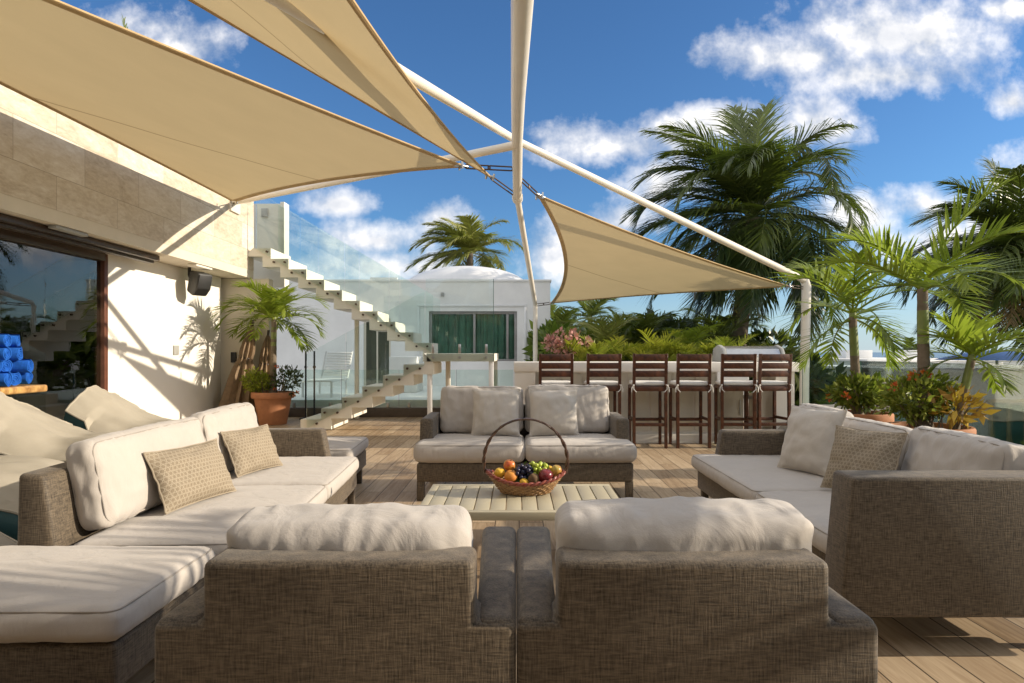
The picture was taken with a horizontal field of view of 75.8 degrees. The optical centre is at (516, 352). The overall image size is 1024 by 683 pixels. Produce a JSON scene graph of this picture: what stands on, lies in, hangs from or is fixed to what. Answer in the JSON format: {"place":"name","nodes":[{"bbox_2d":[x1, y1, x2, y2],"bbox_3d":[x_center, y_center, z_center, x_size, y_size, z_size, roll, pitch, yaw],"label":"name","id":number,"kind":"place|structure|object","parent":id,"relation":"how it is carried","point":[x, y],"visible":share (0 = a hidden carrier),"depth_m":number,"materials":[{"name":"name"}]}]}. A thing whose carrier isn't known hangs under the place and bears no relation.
{"place":"outdoors","nodes":[
{"label":"outdoors","id":0,"kind":"place"},
{"bbox_2d":[253,202,288,287],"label":"stair tower wall","id":1,"kind":"structure","parent":0,"point":[271,230],"depth_m":12.35,"materials":[{"name":"beige paint"}]},
{"bbox_2d":[277,386,514,407],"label":"neighbour terrace ground","id":2,"kind":"structure","parent":0,"point":[323,399],"depth_m":12.48,"materials":[{"name":"white paint"}]},
{"bbox_2d":[301,351,352,396],"bbox_3d":[-3.831,0.428,13.396,0.706,0.904,1.292,0,0,0],"label":"plastic lounger","id":3,"kind":"object","parent":2,"relation":"on","point":[338,358],"visible":0.92,"depth_m":13.98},
{"bbox_2d":[389,356,422,392],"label":"wall","id":4,"kind":"structure","parent":0,"point":[396,364],"depth_m":14.20,"materials":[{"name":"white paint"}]},
{"bbox_2d":[275,266,550,385],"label":"domed house","id":5,"kind":"structure","parent":0,"point":[453,313],"depth_m":17.00,"materials":[{"name":"white paint"}]},
{"bbox_2d":[364,319,390,385],"bbox_3d":[-3.600,0.000,17.085,0.700,1.740,0.070,0,0,0],"label":"door","id":6,"kind":"structure","parent":5,"relation":"in","point":[365,324],"depth_m":17.06,"materials":[{"name":"paint"}]},
{"bbox_2d":[429,311,516,360],"bbox_3d":[-1.120,-0.415,17.174,2.280,1.290,0.189,0,0,0],"label":"window","id":7,"kind":"structure","parent":5,"relation":"in","point":[472,330],"depth_m":17.21,"materials":[{"name":"teal glass"}]},
{"bbox_2d":[60,0,1023,351],"label":"sky","id":8,"kind":"structure","parent":0,"point":[933,88],"materials":[{"name":"blue"}]},
{"bbox_2d":[125,417,1023,682],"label":"terrace floor","id":9,"kind":"structure","parent":0,"point":[950,649],"depth_m":3.99,"materials":[{"name":"brown wood"}]},
{"bbox_2d":[0,532,17,545],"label":"bean bag","id":10,"kind":"object","parent":9,"relation":"on","point":[5,540],"visible":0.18,"depth_m":3.60,"materials":[{"name":"beige fabric"}]},
{"bbox_2d":[0,384,46,394],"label":"log table","id":11,"kind":"object","parent":9,"relation":"on","point":[23,389],"visible":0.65,"depth_m":6.04,"materials":[{"name":"orange wood"}]},
{"bbox_2d":[0,372,12,386],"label":"rolled towel","id":12,"kind":"object","parent":11,"relation":"on","point":[6,379],"visible":1,"depth_m":5.81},
{"bbox_2d":[0,360,12,371],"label":"rolled towel","id":13,"kind":"object","parent":12,"relation":"on","point":[7,365],"visible":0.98,"depth_m":5.89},
{"bbox_2d":[8,346,22,359],"bbox_3d":[-4.701,0.010,5.964,0.351,0.132,0.126,0,0,-18],"label":"rolled towel","id":14,"kind":"object","parent":13,"relation":"on","point":[17,353],"visible":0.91,"depth_m":5.97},
{"bbox_2d":[10,372,20,385],"bbox_3d":[-4.699,0.240,5.974,0.350,0.126,0.117,0,0,8],"label":"rolled towel","id":15,"kind":"object","parent":11,"relation":"on","point":[16,378],"visible":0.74,"depth_m":5.96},
{"bbox_2d":[10,359,33,371],"bbox_3d":[-4.671,0.126,6.055,0.351,0.123,0.116,0,0,-13],"label":"rolled towel","id":16,"kind":"object","parent":15,"relation":"on","point":[24,365],"visible":0.61,"depth_m":6.04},
{"bbox_2d":[19,372,32,383],"bbox_3d":[-4.731,0.239,6.133,0.351,0.121,0.114,0,0,-8],"label":"rolled towel","id":17,"kind":"object","parent":11,"relation":"on","point":[26,377],"visible":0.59,"depth_m":6.13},
{"bbox_2d":[0,455,63,540],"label":"bean bag","id":18,"kind":"object","parent":9,"relation":"on","point":[13,468],"visible":0.24,"depth_m":4.11,"materials":[{"name":"beige fabric"}]},
{"bbox_2d":[0,391,106,461],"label":"bean bag","id":19,"kind":"object","parent":9,"relation":"on","point":[26,429],"visible":0.23,"depth_m":5.48,"materials":[{"name":"beige fabric"}]},
{"bbox_2d":[0,545,214,682],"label":"ottoman","id":20,"kind":"object","parent":9,"relation":"on","point":[82,614],"visible":0.9,"depth_m":2.07,"materials":[{"name":"beige"}]},
{"bbox_2d":[63,385,171,432],"bbox_3d":[-3.546,0.763,6.968,1.850,0.834,1.151,0,0,2],"label":"bean bag","id":21,"kind":"object","parent":9,"relation":"on","point":[94,408],"visible":0.33,"depth_m":6.67,"materials":[{"name":"beige fabric"}]},
{"bbox_2d":[0,85,272,419],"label":"terrace house","id":22,"kind":"structure","parent":9,"relation":"on","point":[105,243],"depth_m":7.95,"materials":[{"name":"white paint"}]},
{"bbox_2d":[0,228,107,419],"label":"glass door","id":23,"kind":"structure","parent":22,"relation":"in","point":[54,294],"depth_m":7.32,"materials":[{"name":"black glass"}]},
{"bbox_2d":[187,267,212,295],"bbox_3d":[-4.798,-1.071,9.949,0.318,0.434,0.250,0,0,28],"label":"wall speaker","id":24,"kind":"object","parent":22,"relation":"attached to","point":[199,283],"depth_m":9.86,"materials":[{"name":"grey plastic"}]},
{"bbox_2d":[17,402,358,555],"bbox_3d":[-1.572,0.766,3.797,0.984,0.828,2.346,0,0,-4],"label":"long sofa","id":25,"kind":"object","parent":9,"relation":"on","point":[100,490],"visible":0.59,"depth_m":2.97,"materials":[{"name":"beige"}]},
{"bbox_2d":[143,438,236,514],"bbox_3d":[-1.623,0.609,3.303,0.180,0.286,0.528,0,0,12],"label":"throw pillow","id":26,"kind":"object","parent":25,"relation":"on","point":[188,475],"visible":1,"depth_m":3.20,"materials":[{"name":"fabric"}]},
{"bbox_2d":[220,424,282,477],"bbox_3d":[-1.664,0.615,4.154,0.173,0.275,0.450,0,0,15],"label":"throw pillow","id":27,"kind":"object","parent":25,"relation":"on","point":[251,450],"visible":1,"depth_m":4.07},
{"bbox_2d":[218,320,255,406],"bbox_3d":[-4.697,0.317,10.984,0.577,1.735,0.588,0,0,0],"label":"folded parasol","id":28,"kind":"object","parent":9,"relation":"on","point":[233,392],"visible":0.75,"depth_m":10.95,"materials":[{"name":"brown fabric"}]},
{"bbox_2d":[253,330,270,412],"bbox_3d":[-4.334,0.400,11.169,0.505,1.566,0.502,0,0,0],"label":"folded parasol","id":29,"kind":"object","parent":9,"relation":"on","point":[264,360],"visible":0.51,"depth_m":11.22,"materials":[{"name":"brown fabric"}]},
{"bbox_2d":[251,391,294,424],"bbox_3d":[-4.000,0.915,10.800,0.680,0.530,0.680,0,0,0],"label":"terracotta pot","id":30,"kind":"object","parent":9,"relation":"on","point":[272,408],"visible":0.9,"depth_m":10.58,"materials":[{"name":"ceramic"}]},
{"bbox_2d":[239,366,271,393],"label":"yellow shrub","id":31,"kind":"object","parent":30,"relation":"on","point":[262,383],"visible":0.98,"depth_m":10.61,"materials":[{"name":"green plant"}]},
{"bbox_2d":[208,277,329,392],"bbox_3d":[-4.020,-0.237,10.788,1.906,1.876,1.920,0,0,0],"label":"potted palm","id":32,"kind":"object","parent":30,"relation":"in","point":[273,305],"visible":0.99,"depth_m":10.64,"materials":[{"name":"green plant"}]},
{"bbox_2d":[269,365,305,396],"bbox_3d":[-3.725,0.467,10.730,0.588,0.562,0.478,0,0,0],"label":"dark shrub","id":33,"kind":"object","parent":30,"relation":"in","point":[288,373],"visible":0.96,"depth_m":10.68,"materials":[{"name":"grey plant"}]},
{"bbox_2d":[299,351,306,419],"bbox_3d":[-3.700,0.580,11.550,0.140,1.200,0.260,0,0,0],"label":"black stand","id":34,"kind":"object","parent":9,"relation":"on","point":[305,366],"visible":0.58,"depth_m":11.54,"materials":[{"name":"metal"}]},
{"bbox_2d":[155,502,515,682],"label":"armchair","id":35,"kind":"object","parent":9,"relation":"on","point":[386,592],"visible":1,"depth_m":1.37,"materials":[{"name":"beige"}]},
{"bbox_2d":[327,436,368,499],"bbox_3d":[-1.741,0.965,5.570,0.853,0.431,0.827,0,0,-3],"label":"ottoman","id":36,"kind":"object","parent":9,"relation":"on","point":[348,446],"visible":0.25,"depth_m":5.56,"materials":[{"name":"beige"}]},
{"bbox_2d":[288,370,456,416],"bbox_3d":[-2.150,0.750,12.000,4.200,0.860,0.140,0,0,0],"label":"glass balustrade","id":37,"kind":"object","parent":9,"relation":"on","point":[387,411],"visible":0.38,"depth_m":11.93,"materials":[{"name":"glass"}]},
{"bbox_2d":[248,218,498,428],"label":"staircase","id":38,"kind":"structure","parent":9,"relation":"on","point":[357,403],"depth_m":11.22,"materials":[{"name":"beige paint"}]},
{"bbox_2d":[420,484,617,520],"bbox_3d":[0.030,1.005,3.775,1.110,0.350,0.730,0,0,0],"label":"coffee table","id":39,"kind":"object","parent":9,"relation":"on","point":[465,496],"visible":0.56,"depth_m":3.71,"materials":[{"name":"beige wood"}]},
{"bbox_2d":[482,418,568,495],"bbox_3d":[0.055,0.608,3.870,0.516,0.440,0.296,0,0,0],"label":"fruit basket","id":40,"kind":"object","parent":39,"relation":"on","point":[515,488],"visible":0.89,"depth_m":3.79,"materials":[{"name":"wicker"}]},
{"bbox_2d":[514,462,533,479],"bbox_3d":[0.042,0.702,3.843,0.138,0.127,0.114,0,0,0],"label":"grape bunch","id":41,"kind":"object","parent":40,"relation":"in","point":[521,470],"visible":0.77,"depth_m":3.81,"materials":[{"name":"purple plant"}]},
{"bbox_2d":[529,460,549,474],"bbox_3d":[0.130,0.688,3.865,0.124,0.108,0.115,0,0,44],"label":"grape bunch","id":42,"kind":"object","parent":40,"relation":"in","point":[537,468],"visible":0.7,"depth_m":3.84,"materials":[{"name":"green plant"}]},
{"bbox_2d":[538,468,552,481],"bbox_3d":[0.170,0.716,3.808,0.088,0.091,0.088,0,0,0],"label":"plum","id":43,"kind":"object","parent":40,"relation":"in","point":[545,474],"visible":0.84,"depth_m":3.78,"materials":[{"name":"red plant"}]},
{"bbox_2d":[413,384,636,500],"bbox_3d":[0.070,0.733,5.608,1.783,0.894,0.905,0,0,0],"label":"loveseat","id":44,"kind":"object","parent":9,"relation":"on","point":[449,447],"visible":0.73,"depth_m":5.21,"materials":[{"name":"beige"}]},
{"bbox_2d":[471,389,519,435],"bbox_3d":[-0.175,0.515,5.647,0.422,0.397,0.208,0,0,0],"label":"throw pillow","id":45,"kind":"object","parent":44,"relation":"on","point":[493,410],"visible":0.96,"depth_m":5.58,"materials":[{"name":"beige fabric"}]},
{"bbox_2d":[528,389,578,435],"bbox_3d":[0.321,0.515,5.644,0.433,0.397,0.194,0,0,0],"label":"throw pillow","id":46,"kind":"object","parent":44,"relation":"on","point":[556,410],"visible":0.95,"depth_m":5.58,"materials":[{"name":"beige fabric"}]},
{"bbox_2d":[538,354,573,384],"bbox_3d":[0.490,0.600,8.265,0.471,1.160,0.440,0,0,0],"label":"bar stool","id":47,"kind":"object","parent":9,"relation":"on","point":[558,357],"visible":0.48,"depth_m":8.06,"materials":[{"name":"red wood"}]},
{"bbox_2d":[583,354,622,413],"bbox_3d":[1.075,0.600,8.265,0.471,1.160,0.440,0,0,-1],"label":"bar stool","id":48,"kind":"object","parent":9,"relation":"on","point":[613,386],"visible":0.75,"depth_m":8.06,"materials":[{"name":"red wood"}]},
{"bbox_2d":[628,354,669,447],"bbox_3d":[1.645,0.600,8.245,0.471,1.160,0.440,0,0,1],"label":"bar stool","id":49,"kind":"object","parent":9,"relation":"on","point":[634,385],"visible":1,"depth_m":8.06,"materials":[{"name":"red wood"}]},
{"bbox_2d":[514,361,798,442],"bbox_3d":[1.795,0.655,8.825,3.650,1.050,0.850,0,0,0],"label":"bar counter","id":50,"kind":"object","parent":9,"relation":"on","point":[526,373],"visible":0.37,"depth_m":8.54,"materials":[{"name":"white paint"}]},
{"bbox_2d":[712,345,785,361],"bbox_3d":[3.155,0.015,8.928,0.830,0.229,0.559,0,0,0],"label":"gas grill","id":51,"kind":"object","parent":50,"relation":"on","point":[718,350],"visible":0.6,"depth_m":8.78,"materials":[{"name":"metal"}]},
{"bbox_2d":[743,393,761,428],"bbox_3d":[3.180,0.833,8.850,0.244,0.575,0.244,0,0,0],"label":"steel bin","id":52,"kind":"object","parent":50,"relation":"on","point":[751,405],"visible":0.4,"depth_m":8.75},
{"bbox_2d":[669,354,713,447],"bbox_3d":[2.175,0.600,8.245,0.471,1.160,0.440,0,0,-1],"label":"bar stool","id":53,"kind":"object","parent":9,"relation":"on","point":[678,385],"visible":0.99,"depth_m":8.06,"materials":[{"name":"red wood"}]},
{"bbox_2d":[516,496,877,682],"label":"armchair","id":54,"kind":"object","parent":9,"relation":"on","point":[677,589],"visible":1,"depth_m":1.37,"materials":[{"name":"beige"}]},
{"bbox_2d":[717,372,748,421],"bbox_3d":[2.200,0.720,11.500,3.500,0.920,0.700,0,0,0],"label":"planter box","id":55,"kind":"object","parent":9,"relation":"on","point":[733,378],"depth_m":11.15,"materials":[{"name":"white paint"}]},
{"bbox_2d":[541,325,593,360],"bbox_3d":[0.911,-0.065,11.616,0.961,0.831,0.819,0,0,-20],"label":"oleander","id":56,"kind":"object","parent":55,"relation":"in","point":[550,342],"visible":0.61,"depth_m":11.42,"materials":[{"name":"pink plant"}]},
{"bbox_2d":[555,339,598,360],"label":"areca plant","id":57,"kind":"object","parent":55,"relation":"in","point":[580,352],"visible":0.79,"depth_m":11.26,"materials":[{"name":"green plant"}]},
{"bbox_2d":[578,335,618,355],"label":"areca plant","id":58,"kind":"object","parent":55,"relation":"on","point":[602,347],"visible":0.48,"depth_m":11.20,"materials":[{"name":"green plant"}]},
{"bbox_2d":[597,335,649,359],"bbox_3d":[1.692,-0.033,11.623,0.975,0.592,1.326,0,0,-17],"label":"areca plant","id":59,"kind":"object","parent":55,"relation":"on","point":[620,349],"visible":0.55,"depth_m":11.38,"materials":[{"name":"green plant"}]},
{"bbox_2d":[617,341,663,360],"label":"areca plant","id":60,"kind":"object","parent":55,"relation":"on","point":[641,349],"visible":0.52,"depth_m":11.26,"materials":[{"name":"green plant"}]},
{"bbox_2d":[637,328,687,353],"bbox_3d":[2.623,-0.081,11.452,0.924,0.689,1.193,0,0,30],"label":"areca plant","id":61,"kind":"object","parent":55,"relation":"on","point":[665,344],"visible":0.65,"depth_m":11.34,"materials":[{"name":"green plant"}]},
{"bbox_2d":[649,337,700,360],"bbox_3d":[2.767,-0.007,11.487,0.955,0.542,0.919,0,0,30],"label":"areca plant","id":62,"kind":"object","parent":55,"relation":"on","point":[672,355],"visible":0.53,"depth_m":11.37,"materials":[{"name":"green plant"}]},
{"bbox_2d":[667,342,711,353],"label":"areca plant","id":63,"kind":"object","parent":55,"relation":"on","point":[688,351],"visible":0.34,"depth_m":11.28,"materials":[{"name":"green plant"}]},
{"bbox_2d":[693,341,723,355],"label":"areca plant","id":64,"kind":"object","parent":55,"relation":"on","point":[708,349],"visible":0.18,"depth_m":11.47,"materials":[{"name":"green plant"}]},
{"bbox_2d":[697,333,766,348],"bbox_3d":[3.760,-0.045,11.463,1.126,0.616,1.081,0,0,-26],"label":"areca plant","id":65,"kind":"object","parent":55,"relation":"on","point":[726,341],"visible":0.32,"depth_m":11.43,"materials":[{"name":"green plant"}]},
{"bbox_2d":[714,354,758,443],"bbox_3d":[2.750,0.600,8.265,0.471,1.160,0.440,0,0,5],"label":"bar stool","id":66,"kind":"object","parent":9,"relation":"on","point":[722,385],"visible":0.98,"depth_m":8.08,"materials":[{"name":"red wood"}]},
{"bbox_2d":[744,354,793,428],"bbox_3d":[3.171,0.600,8.295,0.471,1.160,0.440,0,0,-7],"label":"bar stool","id":67,"kind":"object","parent":9,"relation":"on","point":[774,386],"visible":0.79,"depth_m":8.11,"materials":[{"name":"red wood"}]},
{"bbox_2d":[761,377,905,428],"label":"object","id":68,"kind":"object","parent":9,"relation":"on","point":[832,405],"visible":0.04,"depth_m":8.44,"materials":[{"name":"white paint"}]},
{"bbox_2d":[691,403,1023,616],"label":"long sofa","id":69,"kind":"object","parent":9,"relation":"on","point":[932,525],"visible":0.7,"depth_m":2.54,"materials":[{"name":"beige"}]},
{"bbox_2d":[777,405,847,475],"bbox_3d":[1.849,0.550,4.124,0.210,0.409,0.428,0,0,-24],"label":"throw pillow","id":70,"kind":"object","parent":69,"relation":"on","point":[809,437],"visible":0.81,"depth_m":4.06,"materials":[{"name":"beige fabric"}]},
{"bbox_2d":[820,425,907,488],"bbox_3d":[1.850,0.582,3.510,0.194,0.344,0.408,0,0,-28],"label":"throw pillow","id":71,"kind":"object","parent":69,"relation":"on","point":[856,449],"visible":0.68,"depth_m":3.47,"materials":[{"name":"fabric"}]},
{"bbox_2d":[848,410,893,421],"bbox_3d":[3.320,0.880,6.350,0.580,0.600,0.580,0,0,0],"label":"terracotta pot","id":72,"kind":"object","parent":9,"relation":"on","point":[885,417],"visible":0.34,"depth_m":6.09,"materials":[{"name":"ceramic"}]},
{"bbox_2d":[819,370,889,414],"bbox_3d":[3.316,0.409,6.306,0.691,0.488,0.600,0,0,13],"label":"flowering shrub","id":73,"kind":"object","parent":72,"relation":"on","point":[840,389],"visible":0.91,"depth_m":6.24,"materials":[{"name":"green plant"}]},
{"bbox_2d":[766,244,959,414],"bbox_3d":[3.292,-0.179,6.420,1.751,1.665,1.453,0,0,16],"label":"potted palm","id":74,"kind":"object","parent":72,"relation":"in","point":[884,339],"visible":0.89,"depth_m":6.31,"materials":[{"name":"green plant"}]},
{"bbox_2d":[887,421,976,433],"bbox_3d":[3.400,0.892,5.420,0.650,0.575,0.650,0,0,0],"label":"terracotta pot","id":75,"kind":"object","parent":9,"relation":"on","point":[971,429],"visible":0.09,"depth_m":5.57,"materials":[{"name":"ceramic"}]},
{"bbox_2d":[806,170,1023,427],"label":"potted palm","id":76,"kind":"object","parent":75,"relation":"in","point":[910,274],"visible":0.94,"depth_m":5.26,"materials":[{"name":"green plant"}]},
{"bbox_2d":[872,369,960,427],"bbox_3d":[3.310,0.400,5.440,0.631,0.546,0.697,0,0,35],"label":"flowering shrub","id":77,"kind":"object","parent":75,"relation":"in","point":[897,391],"visible":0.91,"depth_m":5.33,"materials":[{"name":"green plant"}]},
{"bbox_2d":[899,309,1023,429],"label":"potted palm","id":78,"kind":"object","parent":75,"relation":"on","point":[966,333],"visible":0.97,"depth_m":5.23,"materials":[{"name":"green plant"}]},
{"bbox_2d":[927,383,1000,429],"bbox_3d":[3.522,0.448,5.195,0.473,0.449,0.409,0,0,0],"label":"croton","id":79,"kind":"object","parent":75,"relation":"on","point":[955,418],"visible":0.88,"depth_m":5.15,"materials":[{"name":"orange plant"}]},
{"bbox_2d":[859,361,1023,444],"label":"glass balustrade","id":80,"kind":"object","parent":9,"relation":"on","point":[1006,423],"depth_m":7.13,"materials":[{"name":"glass"}]},
{"bbox_2d":[717,388,742,433],"bbox_3d":[2.850,0.790,8.891,0.340,0.660,0.418,0,0,0],"label":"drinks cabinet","id":81,"kind":"object","parent":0,"point":[733,403],"visible":0.19,"depth_m":8.71,"materials":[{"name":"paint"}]},
{"bbox_2d":[824,365,850,403],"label":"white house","id":82,"kind":"structure","parent":0,"point":[847,369],"depth_m":17.93,"materials":[{"name":"paint"}]},
{"bbox_2d":[938,350,1023,362],"bbox_3d":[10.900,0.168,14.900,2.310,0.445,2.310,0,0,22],"label":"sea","id":83,"kind":"structure","parent":82,"relation":"on","point":[1001,356],"depth_m":14.20,"materials":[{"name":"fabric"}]},
{"bbox_2d":[752,357,1002,392],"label":"white house","id":84,"kind":"structure","parent":0,"point":[845,360],"depth_m":20.26,"materials":[{"name":"paint"}]},
{"bbox_2d":[835,350,871,357],"bbox_3d":[11.750,0.070,22.900,0.900,0.280,0.800,0,0,0],"label":"roof box","id":85,"kind":"object","parent":84,"relation":"on","point":[862,354],"visible":0.58,"depth_m":22.50,"materials":[{"name":"white plastic"}]},
{"bbox_2d":[813,352,965,357],"bbox_3d":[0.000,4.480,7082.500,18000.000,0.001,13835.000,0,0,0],"label":"sea","id":86,"kind":"structure","parent":0,"point":[879,355],"depth_m":1261.84,"materials":[{"name":"liquid"}]},
{"label":"ground","id":87,"kind":"structure","parent":0,"visible":0},
{"bbox_2d":[404,213,529,273],"bbox_3d":[-2.386,-1.066,31.054,5.664,10.898,5.302,0,0,39],"label":"coconut palm","id":88,"kind":"object","parent":87,"relation":"on","point":[466,238],"visible":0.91,"depth_m":30.21,"materials":[{"name":"green plant"}]},
{"bbox_2d":[229,0,810,404],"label":"canopy frame","id":89,"kind":"object","parent":87,"relation":"on","point":[521,17],"visible":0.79,"depth_m":7.91,"materials":[{"name":"beige paint"}]},
{"bbox_2d":[0,0,511,205],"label":"shade sail","id":90,"kind":"object","parent":89,"relation":"attached to","point":[233,137],"visible":0.98,"depth_m":5.97,"materials":[{"name":"beige fabric"}]},
{"bbox_2d":[188,0,512,194],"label":"shade sail","id":91,"kind":"object","parent":89,"relation":"attached to","point":[348,52],"visible":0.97,"depth_m":3.86,"materials":[{"name":"beige fabric"}]},
{"bbox_2d":[522,178,802,305],"bbox_3d":[2.750,-1.553,11.165,5.417,1.088,6.647,0,0,0],"label":"shade sail","id":92,"kind":"object","parent":89,"relation":"attached to","point":[604,260],"visible":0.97,"depth_m":11.30,"materials":[{"name":"beige fabric"}]},
{"bbox_2d":[550,304,597,337],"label":"slender palm","id":93,"kind":"object","parent":87,"relation":"on","point":[564,317],"visible":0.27,"depth_m":19.53,"materials":[{"name":"green plant"}]},
{"bbox_2d":[522,317,643,360],"bbox_3d":[1.651,1.744,16.259,3.166,5.289,2.749,0,0,0],"label":"leafy tree","id":94,"kind":"object","parent":87,"relation":"on","point":[549,327],"visible":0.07,"depth_m":15.71,"materials":[{"name":"green plant"}]},
{"bbox_2d":[558,298,622,335],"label":"slender palm","id":95,"kind":"object","parent":87,"relation":"on","point":[592,308],"visible":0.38,"depth_m":21.85,"materials":[{"name":"green plant"}]},
{"bbox_2d":[571,311,641,356],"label":"slender palm","id":96,"kind":"object","parent":87,"relation":"on","point":[600,329],"visible":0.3,"depth_m":14.33,"materials":[{"name":"green plant"}]},
{"bbox_2d":[609,309,682,360],"bbox_3d":[2.920,1.704,15.185,2.254,5.357,2.106,0,0,0],"label":"slender palm","id":97,"kind":"object","parent":87,"relation":"on","point":[647,323],"visible":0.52,"depth_m":14.87,"materials":[{"name":"green plant"}]},
{"bbox_2d":[606,308,698,360],"bbox_3d":[3.458,1.628,17.097,3.411,5.520,2.530,0,0,0],"label":"leafy tree","id":98,"kind":"object","parent":87,"relation":"on","point":[670,324],"visible":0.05,"depth_m":16.43,"materials":[{"name":"green plant"}]},
{"bbox_2d":[663,323,731,350],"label":"slender palm","id":99,"kind":"object","parent":87,"relation":"on","point":[689,334],"visible":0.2,"depth_m":13.99,"materials":[{"name":"green plant"}]},
{"bbox_2d":[683,314,765,345],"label":"slender palm","id":100,"kind":"object","parent":87,"relation":"on","point":[724,328],"visible":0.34,"depth_m":14.78,"materials":[{"name":"green plant"}]},
{"bbox_2d":[677,308,772,342],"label":"slender palm","id":101,"kind":"object","parent":87,"relation":"on","point":[728,316],"visible":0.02,"depth_m":19.09,"materials":[{"name":"green plant"}]},
{"bbox_2d":[618,96,879,351],"bbox_3d":[5.464,-1.113,15.878,6.357,11.002,6.298,0,0,0],"label":"coconut palm","id":102,"kind":"object","parent":87,"relation":"on","point":[751,173],"visible":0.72,"depth_m":15.22,"materials":[{"name":"green plant"}]},
{"bbox_2d":[701,323,799,392],"bbox_3d":[5.998,1.762,17.601,3.204,5.252,2.470,0,0,-18],"label":"leafy tree","id":103,"kind":"object","parent":87,"relation":"on","point":[762,338],"visible":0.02,"depth_m":17.10,"materials":[{"name":"green plant"}]},
{"bbox_2d":[736,342,810,390],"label":"slender palm","id":104,"kind":"object","parent":87,"relation":"on","point":[794,356],"visible":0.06,"depth_m":13.90,"materials":[{"name":"green plant"}]},
{"bbox_2d":[790,349,847,405],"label":"leafy tree","id":105,"kind":"object","parent":87,"relation":"on","point":[819,377],"visible":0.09,"depth_m":14.37,"materials":[{"name":"green plant"}]},
{"bbox_2d":[885,337,934,357],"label":"slender palm","id":106,"kind":"object","parent":87,"relation":"on","point":[912,344],"visible":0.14,"depth_m":40.46,"materials":[{"name":"green plant"}]},
{"bbox_2d":[886,156,1023,364],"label":"coconut palm","id":107,"kind":"object","parent":87,"relation":"on","point":[1006,296],"visible":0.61,"depth_m":12.73,"materials":[{"name":"green plant"}]},
{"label":"rolled towel","id":108,"kind":"object","parent":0,"visible":0},
{"bbox_2d":[0,347,11,359],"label":"rolled towel","id":109,"kind":"object","parent":108,"relation":"on","point":[5,353],"visible":1,"depth_m":5.80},
{"bbox_2d":[0,334,11,346],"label":"rolled towel","id":110,"kind":"object","parent":109,"relation":"on","point":[5,340],"visible":1,"depth_m":5.84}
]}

